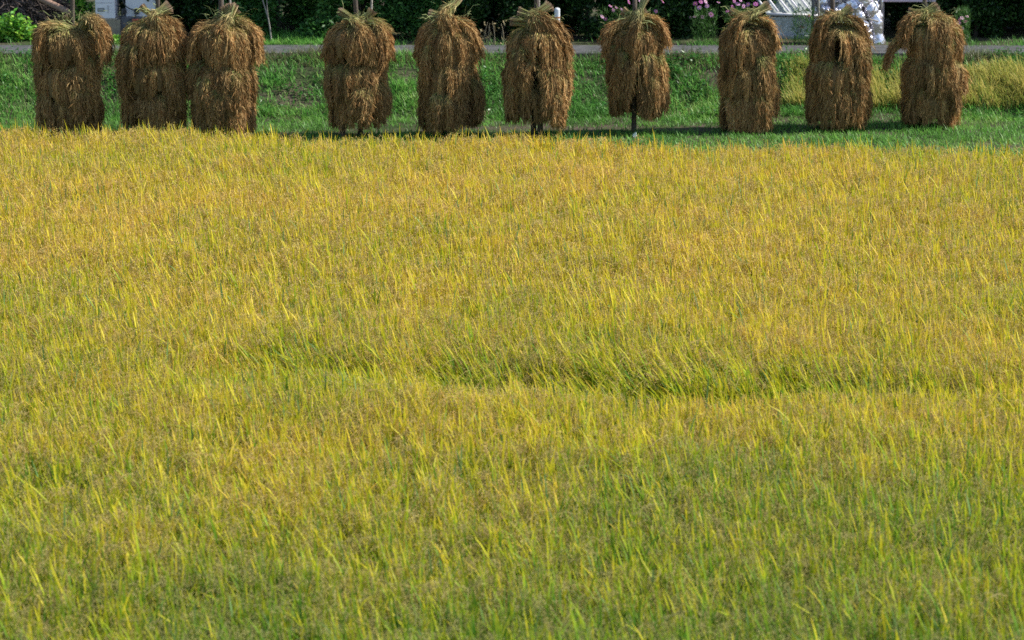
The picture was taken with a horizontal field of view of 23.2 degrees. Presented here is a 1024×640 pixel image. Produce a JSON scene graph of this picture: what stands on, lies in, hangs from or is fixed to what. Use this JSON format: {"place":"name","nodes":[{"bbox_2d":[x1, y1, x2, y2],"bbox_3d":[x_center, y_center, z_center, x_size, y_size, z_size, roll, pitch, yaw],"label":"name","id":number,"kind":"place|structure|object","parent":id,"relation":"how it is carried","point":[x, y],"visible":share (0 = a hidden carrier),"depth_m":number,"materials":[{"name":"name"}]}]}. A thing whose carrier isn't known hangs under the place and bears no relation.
{"place":"outdoors","nodes":[
{"label":"outdoors","id":0,"kind":"place"},
{"bbox_2d":[0,0,1023,639],"bbox_3d":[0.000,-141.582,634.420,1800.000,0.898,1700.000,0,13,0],"label":"ground","id":1,"kind":"structure","parent":0,"point":[582,40],"depth_m":42.84,"materials":[{"name":"green plant"}]},
{"bbox_2d":[0,8,36,42],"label":"leafy bush","id":2,"kind":"object","parent":1,"relation":"on","point":[15,29],"visible":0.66,"depth_m":46.13,"materials":[{"name":"green plant"}]},
{"bbox_2d":[0,0,95,27],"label":"brush pile","id":3,"kind":"object","parent":1,"relation":"on","point":[33,11],"visible":0.42,"depth_m":47.61,"materials":[{"name":"brown wood"}]},
{"bbox_2d":[37,0,69,13],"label":"log","id":4,"kind":"object","parent":3,"relation":"on","point":[56,6],"visible":0.73,"depth_m":47.14,"materials":[{"name":"brown wood"}]},
{"bbox_2d":[30,0,116,139],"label":"rice stook","id":5,"kind":"object","parent":1,"relation":"on","point":[68,66],"visible":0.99,"depth_m":39.74,"materials":[{"name":"brown plant"}]},
{"bbox_2d":[65,0,95,31],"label":"leafy bush","id":6,"kind":"object","parent":1,"relation":"on","point":[83,5],"visible":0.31,"depth_m":47.00,"materials":[{"name":"green plant"}]},
{"bbox_2d":[103,15,120,34],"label":"concrete block","id":7,"kind":"structure","parent":1,"relation":"on","point":[114,24],"depth_m":46.69,"materials":[{"name":"grey concrete"}]},
{"bbox_2d":[95,0,117,17],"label":"outdoor cabinet","id":8,"kind":"object","parent":7,"relation":"on","point":[110,7],"visible":0.91,"depth_m":46.65,"materials":[{"name":"metal"}]},
{"bbox_2d":[111,34,120,43],"bbox_3d":[-7.436,-5.171,46.122,0.595,0.282,0.885,-11,17,-40],"label":"leafy bush","id":9,"kind":"object","parent":1,"relation":"on","point":[117,37],"visible":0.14,"depth_m":45.96,"materials":[{"name":"green plant"}]},
{"bbox_2d":[120,14,146,32],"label":"concrete block","id":10,"kind":"structure","parent":1,"relation":"on","point":[125,19],"depth_m":46.72,"materials":[{"name":"grey concrete"}]},
{"bbox_2d":[117,0,154,19],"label":"outdoor cabinet","id":11,"kind":"object","parent":10,"relation":"on","point":[130,9],"visible":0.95,"depth_m":46.72,"materials":[{"name":"metal"}]},
{"bbox_2d":[104,0,189,135],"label":"rice stook","id":12,"kind":"object","parent":1,"relation":"on","point":[149,64],"visible":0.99,"depth_m":39.68,"materials":[{"name":"brown plant"}]},
{"bbox_2d":[117,0,214,29],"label":"evergreen shrub","id":13,"kind":"object","parent":1,"relation":"on","point":[178,11],"visible":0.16,"depth_m":47.77,"materials":[{"name":"green plant"}]},
{"bbox_2d":[147,0,249,27],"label":"evergreen shrub","id":14,"kind":"object","parent":1,"relation":"on","point":[195,8],"visible":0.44,"depth_m":46.87,"materials":[{"name":"green plant"}]},
{"bbox_2d":[180,0,268,139],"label":"rice stook","id":15,"kind":"object","parent":1,"relation":"on","point":[222,78],"visible":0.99,"depth_m":39.56,"materials":[{"name":"brown plant"}]},
{"bbox_2d":[262,0,271,39],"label":"sapling","id":16,"kind":"object","parent":1,"relation":"on","point":[268,18],"visible":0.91,"depth_m":45.63,"materials":[{"name":"grey wood"}]},
{"bbox_2d":[211,0,323,35],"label":"evergreen shrub","id":17,"kind":"object","parent":1,"relation":"on","point":[258,17],"visible":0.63,"depth_m":46.36,"materials":[{"name":"green plant"}]},
{"bbox_2d":[280,0,293,19],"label":"background tree","id":18,"kind":"object","parent":1,"relation":"on","point":[288,16],"visible":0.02,"depth_m":49.84,"materials":[{"name":"green plant"}]},
{"bbox_2d":[290,1,340,31],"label":"evergreen shrub","id":19,"kind":"object","parent":1,"relation":"on","point":[312,15],"visible":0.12,"depth_m":47.53,"materials":[{"name":"green plant"}]},
{"bbox_2d":[292,0,418,39],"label":"evergreen shrub","id":20,"kind":"object","parent":1,"relation":"on","point":[321,24],"visible":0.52,"depth_m":46.02,"materials":[{"name":"green plant"}]},
{"bbox_2d":[315,0,396,137],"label":"rice stook","id":21,"kind":"object","parent":1,"relation":"on","point":[358,53],"visible":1,"depth_m":39.68,"materials":[{"name":"brown plant"}]},
{"bbox_2d":[341,0,458,29],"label":"evergreen shrub","id":22,"kind":"object","parent":1,"relation":"on","point":[379,2],"visible":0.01,"depth_m":47.91,"materials":[{"name":"green plant"}]},
{"bbox_2d":[374,0,495,40],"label":"evergreen shrub","id":23,"kind":"object","parent":1,"relation":"on","point":[419,10],"visible":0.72,"depth_m":46.24,"materials":[{"name":"green plant"}]},
{"bbox_2d":[411,0,487,135],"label":"rice stook","id":24,"kind":"object","parent":1,"relation":"on","point":[448,52],"visible":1,"depth_m":39.81,"materials":[{"name":"brown plant"}]},
{"bbox_2d":[485,2,499,22],"bbox_3d":[-0.828,-7.974,49.155,2.312,4.712,3.160,-7,15,-27],"label":"background tree","id":25,"kind":"object","parent":1,"relation":"on","point":[495,21],"visible":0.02,"depth_m":49.27,"materials":[{"name":"green plant"}]},
{"bbox_2d":[480,21,505,44],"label":"dry stalks","id":26,"kind":"object","parent":1,"relation":"on","point":[488,39],"visible":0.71,"depth_m":45.74,"materials":[{"name":"plant"}]},
{"bbox_2d":[470,0,516,29],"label":"evergreen shrub","id":27,"kind":"object","parent":1,"relation":"on","point":[489,17],"visible":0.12,"depth_m":47.76,"materials":[{"name":"green plant"}]},
{"bbox_2d":[0,123,1023,639],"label":"rice panicles","id":28,"kind":"object","parent":1,"relation":"on","point":[538,395],"visible":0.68,"depth_m":22.68,"materials":[{"name":"yellow plant"}]},
{"bbox_2d":[0,118,1023,639],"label":"rice leaves","id":29,"kind":"object","parent":1,"relation":"on","point":[724,396],"visible":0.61,"depth_m":21.88,"materials":[{"name":"yellow plant"}]},
{"bbox_2d":[0,27,1023,165],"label":"grass","id":30,"kind":"structure","parent":1,"relation":"on","point":[405,56],"depth_m":42.33,"materials":[{"name":"green plant"}]},
{"bbox_2d":[452,0,579,33],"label":"evergreen shrub","id":31,"kind":"object","parent":1,"relation":"on","point":[511,10],"visible":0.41,"depth_m":46.35,"materials":[{"name":"green plant"}]},
{"bbox_2d":[497,0,575,138],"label":"rice stook","id":32,"kind":"object","parent":1,"relation":"on","point":[537,77],"visible":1,"depth_m":39.67,"materials":[{"name":"brown plant"}]},
{"bbox_2d":[523,0,583,28],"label":"evergreen shrub","id":33,"kind":"object","parent":1,"relation":"on","point":[575,20],"visible":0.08,"depth_m":47.92,"materials":[{"name":"green plant"}]},
{"bbox_2d":[554,8,559,19],"bbox_3d":[0.823,-5.298,45.545,0.107,0.794,0.107,0,13,0],"label":"road marker post","id":34,"kind":"object","parent":1,"relation":"on","point":[556,12],"visible":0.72,"depth_m":45.44,"materials":[{"name":"paint"}]},
{"bbox_2d":[532,0,650,39],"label":"evergreen shrub","id":35,"kind":"object","parent":1,"relation":"on","point":[588,24],"visible":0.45,"depth_m":46.53,"materials":[{"name":"green plant"}]},
{"bbox_2d":[559,0,676,21],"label":"evergreen shrub","id":36,"kind":"object","parent":1,"relation":"on","point":[564,2],"visible":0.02,"depth_m":47.78,"materials":[{"name":"green plant"}]},
{"bbox_2d":[597,0,663,39],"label":"cosmos plant","id":37,"kind":"object","parent":1,"relation":"on","point":[613,9],"visible":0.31,"depth_m":45.82,"materials":[{"name":"green plant"}]},
{"bbox_2d":[596,0,674,132],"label":"rice stook","id":38,"kind":"object","parent":1,"relation":"on","point":[630,41],"visible":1,"depth_m":40.14,"materials":[{"name":"brown plant"}]},
{"bbox_2d":[594,0,723,38],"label":"evergreen shrub","id":39,"kind":"object","parent":1,"relation":"on","point":[667,12],"visible":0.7,"depth_m":46.61,"materials":[{"name":"green plant"}]},
{"bbox_2d":[689,0,720,44],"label":"cosmos plant","id":40,"kind":"object","parent":1,"relation":"on","point":[710,14],"visible":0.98,"depth_m":45.74,"materials":[{"name":"green plant"}]},
{"bbox_2d":[675,0,747,31],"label":"evergreen shrub","id":41,"kind":"object","parent":1,"relation":"on","point":[721,24],"visible":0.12,"depth_m":47.41,"materials":[{"name":"green plant"}]},
{"bbox_2d":[676,0,776,27],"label":"evergreen shrub","id":42,"kind":"object","parent":1,"relation":"on","point":[725,3],"visible":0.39,"depth_m":46.79,"materials":[{"name":"green plant"}]},
{"bbox_2d":[721,0,760,26],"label":"cosmos plant","id":43,"kind":"object","parent":1,"relation":"on","point":[743,5],"visible":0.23,"depth_m":45.79,"materials":[{"name":"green plant"}]},
{"bbox_2d":[713,1,788,134],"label":"rice stook","id":44,"kind":"object","parent":1,"relation":"on","point":[749,89],"visible":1,"depth_m":40.38,"materials":[{"name":"brown plant"}]},
{"bbox_2d":[734,0,775,25],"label":"evergreen shrub","id":45,"kind":"object","parent":1,"relation":"on","point":[752,7],"visible":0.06,"depth_m":47.54,"materials":[{"name":"green plant"}]},
{"bbox_2d":[757,0,817,38],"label":"greenhouse","id":46,"kind":"object","parent":1,"relation":"on","point":[780,13],"visible":0.55,"depth_m":46.72,"materials":[{"name":"paint"}]},
{"bbox_2d":[788,4,814,44],"bbox_3d":[5.323,-5.402,45.725,0.569,0.841,0.734,5,14,19],"label":"cosmos plant","id":47,"kind":"object","parent":1,"relation":"on","point":[803,27],"visible":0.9,"depth_m":45.69,"materials":[{"name":"green plant"}]},
{"bbox_2d":[801,0,875,132],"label":"rice stook","id":48,"kind":"object","parent":1,"relation":"on","point":[838,95],"visible":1,"depth_m":40.57,"materials":[{"name":"brown plant"}]},
{"bbox_2d":[811,0,885,43],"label":"silver cover","id":49,"kind":"object","parent":1,"relation":"on","point":[871,10],"visible":0.53,"depth_m":45.85,"materials":[{"name":"plastic"}]},
{"bbox_2d":[838,2,945,21],"bbox_3d":[6.868,-6.791,47.782,2.915,2.716,1.493,-1,13,-3],"label":"evergreen shrub","id":50,"kind":"object","parent":1,"relation":"on","point":[889,3],"visible":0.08,"depth_m":47.92,"materials":[{"name":"green plant"}]},
{"bbox_2d":[883,2,905,19],"bbox_3d":[6.858,-7.912,48.885,2.240,4.527,2.915,-11,17,-39],"label":"background tree","id":51,"kind":"object","parent":1,"relation":"on","point":[893,7],"visible":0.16,"depth_m":48.13,"materials":[{"name":"green plant"}]},
{"bbox_2d":[882,0,935,32],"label":"work table","id":52,"kind":"object","parent":1,"relation":"on","point":[902,1],"visible":0.14,"depth_m":46.42,"materials":[{"name":"paint"}]},
{"bbox_2d":[877,0,971,127],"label":"rice stook","id":53,"kind":"object","parent":1,"relation":"on","point":[934,78],"visible":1,"depth_m":40.88,"materials":[{"name":"brown plant"}]},
{"bbox_2d":[884,0,974,29],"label":"evergreen shrub","id":54,"kind":"object","parent":1,"relation":"on","point":[897,17],"visible":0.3,"depth_m":47.97,"materials":[{"name":"green plant"}]},
{"bbox_2d":[954,4,972,44],"bbox_3d":[8.269,-5.378,45.737,0.460,0.825,0.652,0,13,0],"label":"cosmos plant","id":55,"kind":"object","parent":1,"relation":"on","point":[965,21],"visible":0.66,"depth_m":45.71,"materials":[{"name":"green plant"}]},
{"bbox_2d":[911,0,1023,37],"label":"evergreen shrub","id":56,"kind":"object","parent":1,"relation":"on","point":[978,10],"visible":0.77,"depth_m":46.76,"materials":[{"name":"green plant"}]},
{"bbox_2d":[948,2,1023,28],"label":"shed","id":57,"kind":"structure","parent":1,"relation":"on","point":[1009,27],"depth_m":48.17,"materials":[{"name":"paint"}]},
{"bbox_2d":[969,0,1023,29],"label":"evergreen shrub","id":58,"kind":"object","parent":1,"relation":"on","point":[1015,25],"visible":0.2,"depth_m":47.90,"materials":[{"name":"green plant"}]},
{"bbox_2d":[980,0,1023,29],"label":"evergreen shrub","id":59,"kind":"object","parent":1,"relation":"on","point":[1003,10],"visible":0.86,"depth_m":46.73,"materials":[{"name":"green plant"}]},
{"bbox_2d":[0,45,1023,57],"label":"road","id":60,"kind":"structure","parent":0,"point":[879,49],"depth_m":44.88,"materials":[{"name":"grey asphalt"}]},
{"bbox_2d":[774,50,1023,110],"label":"plants","id":61,"kind":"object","parent":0,"point":[1009,74],"depth_m":42.93,"materials":[{"name":"yellow plant"}]}
]}

